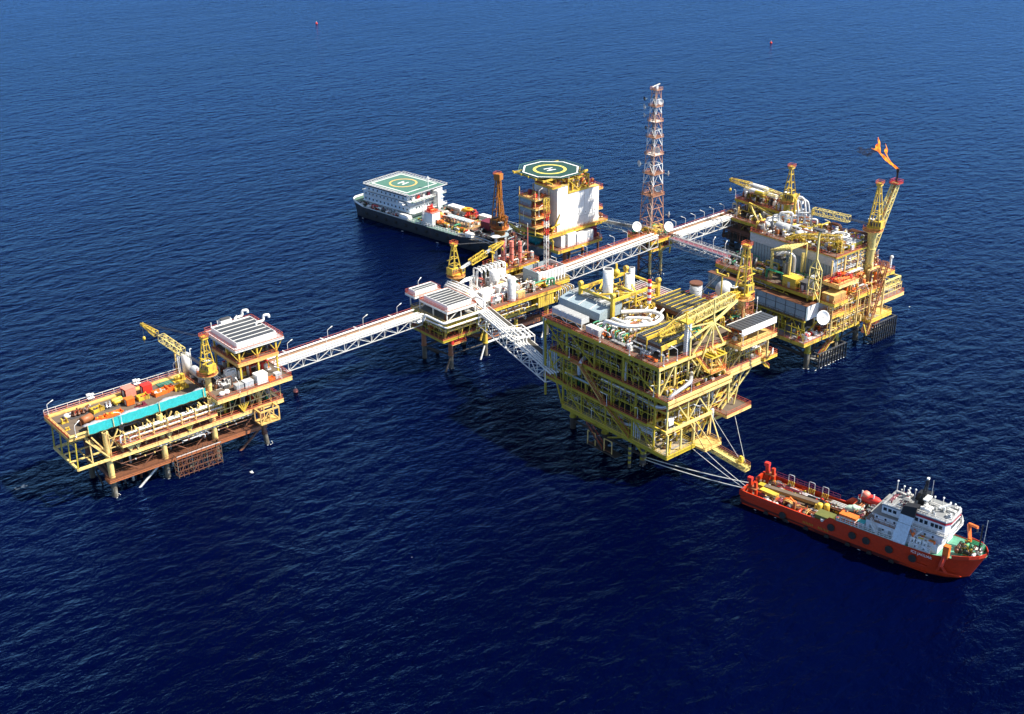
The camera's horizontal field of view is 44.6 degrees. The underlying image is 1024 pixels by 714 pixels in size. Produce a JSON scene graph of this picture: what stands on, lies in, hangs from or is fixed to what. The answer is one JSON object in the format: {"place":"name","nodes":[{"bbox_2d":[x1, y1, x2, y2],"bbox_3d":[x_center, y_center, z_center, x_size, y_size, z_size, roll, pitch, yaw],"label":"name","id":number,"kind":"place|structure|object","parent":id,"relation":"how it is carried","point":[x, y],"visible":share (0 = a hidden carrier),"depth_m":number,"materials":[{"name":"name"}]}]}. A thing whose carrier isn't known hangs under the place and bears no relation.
{"place":"outdoors","nodes":[
{"label":"outdoors","id":0,"kind":"place"},
{"bbox_2d":[477,287,494,301],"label":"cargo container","id":1,"kind":"object","parent":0,"point":[486,294],"visible":0.69,"depth_m":397.56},
{"bbox_2d":[494,282,506,295],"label":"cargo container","id":2,"kind":"object","parent":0,"point":[498,288],"visible":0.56,"depth_m":401.27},
{"bbox_2d":[0,0,1023,713],"bbox_3d":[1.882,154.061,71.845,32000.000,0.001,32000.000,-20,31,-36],"label":"sea","id":3,"kind":"structure","parent":0,"point":[396,524],"depth_m":390.08,"materials":[{"name":"liquid"}]},
{"bbox_2d":[43,309,291,497],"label":"offshore platform","id":4,"kind":"structure","parent":3,"relation":"in","point":[165,430],"depth_m":336.06,"materials":[{"name":"yellow metal"}]},
{"bbox_2d":[60,417,68,424],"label":"deck winch","id":5,"kind":"object","parent":4,"relation":"on","point":[64,421],"visible":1,"depth_m":321.90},
{"bbox_2d":[63,412,70,417],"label":"cargo bundle","id":6,"kind":"object","parent":4,"relation":"on","point":[67,415],"visible":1,"depth_m":324.36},
{"bbox_2d":[70,410,80,419],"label":"valve cluster","id":7,"kind":"object","parent":4,"relation":"on","point":[73,414],"visible":1,"depth_m":324.74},
{"bbox_2d":[76,408,86,415],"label":"valve cluster","id":8,"kind":"object","parent":4,"relation":"on","point":[80,412],"visible":1,"depth_m":325.97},
{"bbox_2d":[77,413,95,425],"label":"storage tank","id":9,"kind":"object","parent":4,"relation":"on","point":[87,418],"visible":0.98,"depth_m":320.99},
{"bbox_2d":[84,404,90,412],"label":"valve cluster","id":10,"kind":"object","parent":4,"relation":"on","point":[87,407],"visible":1,"depth_m":327.53,"materials":[{"name":"silver metal"}]},
{"bbox_2d":[86,393,94,400],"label":"floodlight mast","id":11,"kind":"object","parent":4,"relation":"on","point":[90,397],"visible":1,"depth_m":332.55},
{"bbox_2d":[89,404,104,413],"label":"cargo basket","id":12,"kind":"object","parent":4,"relation":"on","point":[96,409],"visible":1,"depth_m":327.71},
{"bbox_2d":[93,414,107,420],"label":"cargo basket","id":13,"kind":"object","parent":4,"relation":"on","point":[100,417],"visible":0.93,"depth_m":323.40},
{"bbox_2d":[104,401,113,409],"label":"valve cluster","id":14,"kind":"object","parent":4,"relation":"on","point":[108,406],"visible":1,"depth_m":329.10,"materials":[{"name":"silver metal"}]},
{"bbox_2d":[103,408,123,417],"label":"cargo basket","id":15,"kind":"object","parent":4,"relation":"on","point":[111,414],"visible":0.87,"depth_m":325.57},
{"bbox_2d":[110,396,123,406],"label":"tank skid","id":16,"kind":"object","parent":4,"relation":"on","point":[117,401],"visible":1,"depth_m":331.04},
{"bbox_2d":[120,384,135,396],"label":"cargo shelter","id":17,"kind":"object","parent":4,"relation":"on","point":[128,390],"visible":0.88,"depth_m":335.07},
{"bbox_2d":[123,395,134,405],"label":"tool crate","id":18,"kind":"object","parent":4,"relation":"on","point":[129,400],"visible":1,"depth_m":330.55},
{"bbox_2d":[132,379,139,386],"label":"floodlight mast","id":19,"kind":"object","parent":4,"relation":"on","point":[136,382],"visible":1,"depth_m":340.00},
{"bbox_2d":[134,401,147,407],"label":"machine skid","id":20,"kind":"object","parent":4,"relation":"on","point":[139,405],"visible":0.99,"depth_m":330.19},
{"bbox_2d":[135,391,149,401],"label":"cargo basket","id":21,"kind":"object","parent":4,"relation":"on","point":[142,396],"visible":1,"depth_m":333.81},
{"bbox_2d":[139,381,152,393],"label":"tool cabin","id":22,"kind":"object","parent":4,"relation":"on","point":[146,387],"visible":1,"depth_m":336.60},
{"bbox_2d":[151,386,169,397],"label":"cargo basket","id":23,"kind":"object","parent":4,"relation":"on","point":[156,393],"visible":1,"depth_m":336.46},
{"bbox_2d":[156,379,173,386],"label":"deck mat","id":24,"kind":"object","parent":4,"relation":"on","point":[167,382],"visible":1,"depth_m":342.46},
{"bbox_2d":[164,383,173,390],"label":"cargo basket","id":25,"kind":"object","parent":4,"relation":"on","point":[170,386],"visible":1,"depth_m":338.44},
{"bbox_2d":[172,350,177,372],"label":"boom rest","id":26,"kind":"object","parent":4,"relation":"on","point":[176,367],"visible":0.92,"depth_m":347.35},
{"bbox_2d":[171,373,185,382],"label":"pump skid","id":27,"kind":"object","parent":4,"relation":"on","point":[179,377],"visible":1,"depth_m":343.89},
{"bbox_2d":[140,322,217,391],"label":"pedestal crane","id":28,"kind":"object","parent":4,"relation":"on","point":[208,370],"visible":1,"depth_m":336.97,"materials":[{"name":"yellow metal"}]},
{"bbox_2d":[174,381,188,391],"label":"pump skid","id":29,"kind":"object","parent":4,"relation":"on","point":[181,385],"visible":1,"depth_m":339.56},
{"bbox_2d":[176,348,191,375],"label":"storage tank","id":30,"kind":"object","parent":4,"relation":"on","point":[185,362],"visible":0.74,"depth_m":346.89,"materials":[{"name":"metal"}]},
{"bbox_2d":[189,365,204,380],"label":"storage tank","id":31,"kind":"object","parent":4,"relation":"on","point":[192,370],"visible":0.55,"depth_m":344.62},
{"bbox_2d":[219,389,229,396],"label":"bulk bag","id":32,"kind":"object","parent":4,"relation":"on","point":[222,393],"visible":1,"depth_m":336.00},
{"bbox_2d":[223,367,236,381],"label":"equipment package","id":33,"kind":"object","parent":4,"relation":"on","point":[228,371],"visible":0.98,"depth_m":343.14},
{"bbox_2d":[233,381,243,390],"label":"cargo container","id":34,"kind":"object","parent":4,"relation":"on","point":[237,384],"visible":0.98,"depth_m":339.10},
{"bbox_2d":[241,377,253,388],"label":"cargo container","id":35,"kind":"object","parent":4,"relation":"on","point":[249,382],"visible":1,"depth_m":340.37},
{"bbox_2d":[252,370,267,384],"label":"cargo container","id":36,"kind":"object","parent":4,"relation":"on","point":[261,376],"visible":1,"depth_m":341.85,"materials":[{"name":"metal"}]},
{"bbox_2d":[268,375,274,381],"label":"cargo basket","id":37,"kind":"object","parent":4,"relation":"on","point":[270,377],"visible":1,"depth_m":344.23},
{"bbox_2d":[273,371,280,378],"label":"cargo container","id":38,"kind":"object","parent":4,"relation":"on","point":[276,374],"visible":1,"depth_m":345.30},
{"bbox_2d":[267,308,423,371],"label":"footbridge","id":39,"kind":"object","parent":4,"relation":"attached to","point":[300,353],"visible":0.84,"depth_m":373.89,"materials":[{"name":"metal"}]},
{"bbox_2d":[353,171,545,257],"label":"accommodation barge","id":40,"kind":"object","parent":3,"relation":"on","point":[387,200],"visible":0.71,"depth_m":517.05,"materials":[{"name":"white metal"}]},
{"bbox_2d":[399,213,409,219],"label":"workboat","id":41,"kind":"object","parent":40,"relation":"on","point":[403,215],"visible":1,"depth_m":513.21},
{"bbox_2d":[422,203,439,225],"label":"deck house","id":42,"kind":"structure","parent":40,"relation":"on","point":[430,215],"depth_m":506.11,"materials":[{"name":"metal"}]},
{"bbox_2d":[437,219,445,224],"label":"inflatable boat","id":43,"kind":"object","parent":40,"relation":"on","point":[439,221],"visible":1,"depth_m":505.89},
{"bbox_2d":[448,203,463,214],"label":"cargo container","id":44,"kind":"object","parent":40,"relation":"on","point":[456,207],"visible":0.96,"depth_m":519.08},
{"bbox_2d":[446,214,473,227],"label":"walkway canopy","id":45,"kind":"object","parent":40,"relation":"on","point":[459,218],"visible":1,"depth_m":505.16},
{"bbox_2d":[461,207,473,215],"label":"hose coil","id":46,"kind":"object","parent":40,"relation":"on","point":[464,210],"visible":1,"depth_m":516.13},
{"bbox_2d":[465,231,473,237],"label":"cargo container","id":47,"kind":"object","parent":40,"relation":"on","point":[469,233],"visible":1,"depth_m":492.36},
{"bbox_2d":[464,209,477,219],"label":"chain heap","id":48,"kind":"object","parent":40,"relation":"on","point":[472,213],"visible":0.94,"depth_m":514.55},
{"bbox_2d":[479,213,490,219],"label":"cargo container","id":49,"kind":"object","parent":40,"relation":"on","point":[482,216],"visible":0.67,"depth_m":511.19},
{"bbox_2d":[481,218,493,232],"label":"cargo container","id":50,"kind":"object","parent":40,"relation":"on","point":[485,223],"visible":0.43,"depth_m":498.44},
{"bbox_2d":[489,171,508,244],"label":"pedestal crane","id":51,"kind":"object","parent":40,"relation":"on","point":[498,224],"visible":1,"depth_m":481.47,"materials":[{"name":"orange metal"}]},
{"bbox_2d":[405,235,573,371],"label":"offshore platform","id":52,"kind":"structure","parent":3,"relation":"in","point":[450,316],"depth_m":400.79,"materials":[{"name":"silver metal"}]},
{"bbox_2d":[446,239,503,290],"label":"pedestal crane","id":53,"kind":"object","parent":52,"relation":"on","point":[454,272],"visible":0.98,"depth_m":401.41,"materials":[{"name":"yellow metal"}]},
{"bbox_2d":[489,269,499,288],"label":"storage tank","id":54,"kind":"object","parent":52,"relation":"on","point":[494,274],"visible":0.74,"depth_m":404.94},
{"bbox_2d":[494,297,500,303],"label":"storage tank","id":55,"kind":"object","parent":52,"relation":"on","point":[497,299],"visible":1,"depth_m":396.33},
{"bbox_2d":[498,268,504,282],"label":"storage tank","id":56,"kind":"object","parent":52,"relation":"on","point":[501,272],"visible":0.45,"depth_m":408.67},
{"bbox_2d":[507,276,515,301],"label":"storage tank","id":57,"kind":"object","parent":52,"relation":"on","point":[511,287],"visible":1,"depth_m":396.46,"materials":[{"name":"metal"}]},
{"bbox_2d":[516,289,524,299],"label":"cargo container","id":58,"kind":"object","parent":52,"relation":"on","point":[519,293],"visible":1,"depth_m":399.77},
{"bbox_2d":[541,197,550,267],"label":"lattice mast","id":59,"kind":"object","parent":52,"relation":"on","point":[547,212],"visible":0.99,"depth_m":410.18,"materials":[{"name":"metal"}]},
{"bbox_2d":[562,232,658,279],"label":"footbridge","id":60,"kind":"object","parent":52,"relation":"attached to","point":[601,256],"visible":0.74,"depth_m":440.31,"materials":[{"name":"metal"}]},
{"bbox_2d":[509,159,607,274],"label":"accommodation platform","id":61,"kind":"structure","parent":3,"relation":"in","point":[576,217],"depth_m":455.56,"materials":[{"name":"metal"}]},
{"bbox_2d":[528,233,541,246],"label":"storage tank","id":62,"kind":"object","parent":61,"relation":"on","point":[535,241],"visible":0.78,"depth_m":456.84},
{"bbox_2d":[627,83,689,277],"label":"antenna tower","id":63,"kind":"structure","parent":3,"relation":"in","point":[652,228],"depth_m":455.10,"materials":[{"name":"metal"}]},
{"bbox_2d":[598,217,641,233],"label":"footbridge","id":64,"kind":"object","parent":63,"relation":"attached to","point":[618,224],"visible":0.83,"depth_m":465.17,"materials":[{"name":"metal"}]},
{"bbox_2d":[632,222,642,233],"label":"dish antenna","id":65,"kind":"object","parent":63,"relation":"attached to","point":[637,227],"visible":1,"depth_m":455.49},
{"bbox_2d":[655,186,660,191],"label":"dish antenna","id":66,"kind":"object","parent":63,"relation":"attached to","point":[657,188],"visible":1,"depth_m":450.83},
{"bbox_2d":[662,221,672,233],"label":"dish antenna","id":67,"kind":"object","parent":63,"relation":"on","point":[668,225],"visible":1,"depth_m":456.10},
{"bbox_2d":[541,263,776,467],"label":"offshore platform","id":68,"kind":"structure","parent":3,"relation":"in","point":[713,353],"depth_m":335.85,"materials":[{"name":"yellow metal"}]},
{"bbox_2d":[472,302,562,381],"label":"footbridge","id":69,"kind":"object","parent":68,"relation":"attached to","point":[510,328],"visible":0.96,"depth_m":370.94,"materials":[{"name":"metal"}]},
{"bbox_2d":[586,323,596,334],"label":"cargo container","id":70,"kind":"object","parent":68,"relation":"on","point":[589,327],"visible":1,"depth_m":336.50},
{"bbox_2d":[592,326,603,336],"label":"cargo container","id":71,"kind":"object","parent":68,"relation":"on","point":[596,330],"visible":0.96,"depth_m":334.56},
{"bbox_2d":[642,279,654,317],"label":"banded stack","id":72,"kind":"object","parent":68,"relation":"on","point":[648,301],"visible":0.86,"depth_m":342.11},
{"bbox_2d":[665,417,673,426],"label":"cargo container","id":73,"kind":"object","parent":68,"relation":"on","point":[670,421],"visible":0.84,"depth_m":324.19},
{"bbox_2d":[675,405,693,415],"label":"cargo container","id":74,"kind":"object","parent":68,"relation":"on","point":[685,412],"visible":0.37,"depth_m":329.87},
{"bbox_2d":[645,459,743,488],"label":"mooring rope","id":75,"kind":"object","parent":68,"relation":"attached to","point":[694,475],"visible":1,"depth_m":328.03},
{"bbox_2d":[646,457,747,482],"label":"mooring rope","id":76,"kind":"object","parent":68,"relation":"attached to","point":[696,471],"visible":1,"depth_m":329.30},
{"bbox_2d":[657,240,754,345],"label":"pedestal crane","id":77,"kind":"object","parent":68,"relation":"on","point":[742,291],"visible":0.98,"depth_m":335.44,"materials":[{"name":"yellow metal"}]},
{"bbox_2d":[692,448,741,486],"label":"mooring rope","id":78,"kind":"object","parent":68,"relation":"attached to","point":[717,468],"visible":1,"depth_m":323.99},
{"bbox_2d":[716,269,728,298],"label":"floodlight mast","id":79,"kind":"object","parent":68,"relation":"on","point":[722,275],"visible":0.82,"depth_m":350.34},
{"bbox_2d":[715,280,731,302],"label":"dish antenna","id":80,"kind":"object","parent":68,"relation":"on","point":[726,285],"visible":0.58,"depth_m":358.36,"materials":[{"name":"metal"}]},
{"bbox_2d":[709,441,750,472],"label":"gangway","id":81,"kind":"object","parent":68,"relation":"attached to","point":[738,461],"visible":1,"depth_m":326.69,"materials":[{"name":"metal"}]},
{"bbox_2d":[720,183,813,254],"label":"offshore platform","id":82,"kind":"structure","parent":3,"relation":"in","point":[759,205],"depth_m":470.53,"materials":[{"name":"yellow metal"}]},
{"bbox_2d":[669,233,734,261],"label":"footbridge","id":83,"kind":"object","parent":82,"relation":"attached to","point":[699,246],"visible":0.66,"depth_m":447.38,"materials":[{"name":"metal"}]},
{"bbox_2d":[667,208,743,243],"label":"footbridge","id":84,"kind":"object","parent":82,"relation":"attached to","point":[711,220],"visible":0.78,"depth_m":466.03,"materials":[{"name":"metal"}]},
{"bbox_2d":[729,163,797,216],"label":"pedestal crane","id":85,"kind":"object","parent":82,"relation":"on","point":[786,201],"visible":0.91,"depth_m":452.99,"materials":[{"name":"yellow metal"}]},
{"bbox_2d":[702,210,903,368],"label":"offshore platform","id":86,"kind":"structure","parent":3,"relation":"in","point":[776,256],"depth_m":393.83,"materials":[{"name":"yellow metal"}]},
{"bbox_2d":[782,272,803,289],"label":"generator box","id":87,"kind":"object","parent":86,"relation":"on","point":[791,279],"visible":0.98,"depth_m":387.04,"materials":[{"name":"metal"}]},
{"bbox_2d":[792,193,799,216],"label":"davit","id":88,"kind":"object","parent":86,"relation":"on","point":[794,209],"visible":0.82,"depth_m":412.97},
{"bbox_2d":[799,278,812,291],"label":"generator box","id":89,"kind":"object","parent":86,"relation":"on","point":[803,284],"visible":0.9,"depth_m":384.63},
{"bbox_2d":[801,330,814,336],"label":"liferaft canister","id":90,"kind":"object","parent":86,"relation":"on","point":[810,333],"visible":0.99,"depth_m":384.74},
{"bbox_2d":[785,233,844,253],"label":"pedestal crane","id":91,"kind":"object","parent":86,"relation":"on","point":[815,238],"visible":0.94,"depth_m":389.60,"materials":[{"name":"metal"}]},
{"bbox_2d":[806,228,825,301],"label":"lattice mast","id":92,"kind":"object","parent":86,"relation":"on","point":[819,230],"visible":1,"depth_m":377.41,"materials":[{"name":"metal"}]},
{"bbox_2d":[814,310,829,324],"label":"dish antenna","id":93,"kind":"object","parent":86,"relation":"on","point":[823,317],"visible":1,"depth_m":379.29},
{"bbox_2d":[822,288,846,302],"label":"flat roof box","id":94,"kind":"object","parent":86,"relation":"on","point":[833,294],"visible":0.99,"depth_m":381.16,"materials":[{"name":"metal"}]},
{"bbox_2d":[811,179,884,277],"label":"pedestal crane","id":95,"kind":"object","parent":86,"relation":"on","point":[873,228],"visible":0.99,"depth_m":392.44,"materials":[{"name":"yellow metal"}]},
{"bbox_2d":[875,168,903,250],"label":"flare boom","id":96,"kind":"object","parent":86,"relation":"on","point":[893,189],"visible":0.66,"depth_m":407.84,"materials":[{"name":"metal"}]},
{"bbox_2d":[872,139,898,168],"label":"gas flame","id":97,"kind":"object","parent":96,"relation":"attached to","point":[877,146],"visible":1,"depth_m":403.32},
{"bbox_2d":[889,255,893,267],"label":"vent post","id":98,"kind":"object","parent":86,"relation":"on","point":[891,258],"visible":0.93,"depth_m":408.55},
{"bbox_2d":[739,471,988,577],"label":"supply ship","id":99,"kind":"object","parent":3,"relation":"on","point":[910,530],"visible":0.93,"depth_m":294.00,"materials":[{"name":"red metal"}]},
{"bbox_2d":[745,475,758,495],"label":"towing post","id":100,"kind":"object","parent":99,"relation":"on","point":[750,487],"visible":0.96,"depth_m":317.36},
{"bbox_2d":[761,461,776,483],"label":"towing post","id":101,"kind":"object","parent":99,"relation":"on","point":[768,473],"visible":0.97,"depth_m":323.04,"materials":[{"name":"metal"}]},
{"bbox_2d":[760,487,778,498],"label":"cargo box","id":102,"kind":"object","parent":99,"relation":"on","point":[769,493],"visible":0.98,"depth_m":316.64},
{"bbox_2d":[758,482,819,508],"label":"cargo beam","id":103,"kind":"structure","parent":99,"relation":"on","point":[805,499],"depth_m":316.04,"materials":[{"name":"metal"}]},
{"bbox_2d":[785,497,795,509],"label":"deck winch","id":104,"kind":"object","parent":99,"relation":"on","point":[794,505],"visible":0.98,"depth_m":311.41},
{"bbox_2d":[787,474,794,486],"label":"hoop frame","id":105,"kind":"object","parent":99,"relation":"on","point":[790,481],"visible":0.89,"depth_m":320.39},
{"bbox_2d":[808,482,814,493],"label":"hoop frame","id":106,"kind":"object","parent":99,"relation":"on","point":[811,489],"visible":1,"depth_m":317.21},
{"bbox_2d":[816,502,829,510],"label":"storage tank","id":107,"kind":"object","parent":99,"relation":"on","point":[826,506],"visible":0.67,"depth_m":309.84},
{"bbox_2d":[821,486,828,499],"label":"hoop frame","id":108,"kind":"object","parent":99,"relation":"on","point":[824,494],"visible":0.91,"depth_m":314.83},
{"bbox_2d":[815,509,836,521],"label":"cargo box","id":109,"kind":"object","parent":99,"relation":"on","point":[821,515],"visible":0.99,"depth_m":305.61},
{"bbox_2d":[839,510,859,525],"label":"container","id":110,"kind":"object","parent":99,"relation":"on","point":[852,517],"visible":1,"depth_m":300.44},
{"bbox_2d":[845,504,863,511],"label":"storage tank","id":111,"kind":"object","parent":99,"relation":"on","point":[851,508],"visible":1,"depth_m":303.56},
{"bbox_2d":[857,519,865,528],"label":"equipment cabinet","id":112,"kind":"object","parent":99,"relation":"on","point":[862,522],"visible":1,"depth_m":299.03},
{"bbox_2d":[858,490,880,505],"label":"lifeboat","id":113,"kind":"object","parent":99,"relation":"on","point":[867,497],"visible":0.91,"depth_m":305.26,"materials":[{"name":"plastic"}]},
{"bbox_2d":[967,523,978,541],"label":"deck crane","id":114,"kind":"object","parent":99,"relation":"on","point":[969,525],"visible":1,"depth_m":288.66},
{"bbox_2d":[745,253,752,313],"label":"ladder tower","id":115,"kind":"structure","parent":0,"point":[748,273],"depth_m":342.52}
]}

